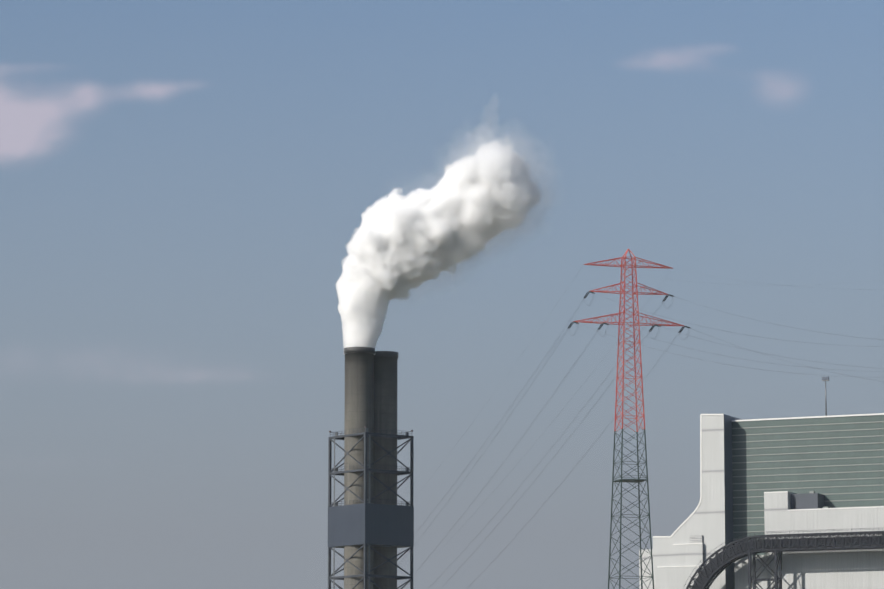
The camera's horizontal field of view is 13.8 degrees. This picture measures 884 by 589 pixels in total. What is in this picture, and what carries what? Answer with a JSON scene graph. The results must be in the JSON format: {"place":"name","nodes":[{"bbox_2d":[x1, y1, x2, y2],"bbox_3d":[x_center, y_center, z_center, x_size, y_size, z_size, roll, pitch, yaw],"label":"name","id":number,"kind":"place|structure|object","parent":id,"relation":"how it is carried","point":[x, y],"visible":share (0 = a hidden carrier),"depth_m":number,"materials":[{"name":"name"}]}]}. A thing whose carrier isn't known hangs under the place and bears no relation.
{"place":"outdoors","nodes":[
{"label":"outdoors","id":0,"kind":"place"},
{"bbox_2d":[0,0,883,588],"label":"sky","id":1,"kind":"structure","parent":0,"point":[204,204],"materials":[{"name":"blue"}]},
{"label":"ground","id":2,"kind":"structure","parent":0,"visible":0},
{"bbox_2d":[328,426,413,588],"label":"chimney frame","id":3,"kind":"object","parent":2,"relation":"on","point":[360,514],"depth_m":996.06,"materials":[{"name":"grey metal"}]},
{"bbox_2d":[344,347,397,588],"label":"chimney flues","id":4,"kind":"object","parent":3,"relation":"in","point":[355,402],"depth_m":1000.49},
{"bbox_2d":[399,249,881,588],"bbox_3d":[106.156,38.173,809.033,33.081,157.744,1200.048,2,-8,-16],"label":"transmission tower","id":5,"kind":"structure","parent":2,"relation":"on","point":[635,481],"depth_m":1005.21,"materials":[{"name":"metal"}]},
{"bbox_2d":[639,413,883,588],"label":"boiler house","id":6,"kind":"structure","parent":2,"relation":"on","point":[801,576],"depth_m":1235.08,"materials":[{"name":"white metal"}]},
{"bbox_2d":[822,376,828,415],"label":"rooftop mast","id":7,"kind":"object","parent":6,"relation":"on","point":[825,379],"depth_m":1239.70,"materials":[{"name":"grey metal"}]},
{"bbox_2d":[683,528,883,588],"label":"conveyor bridge","id":8,"kind":"structure","parent":2,"relation":"on","point":[761,546],"depth_m":1216.16,"materials":[{"name":"metal"}]}
]}

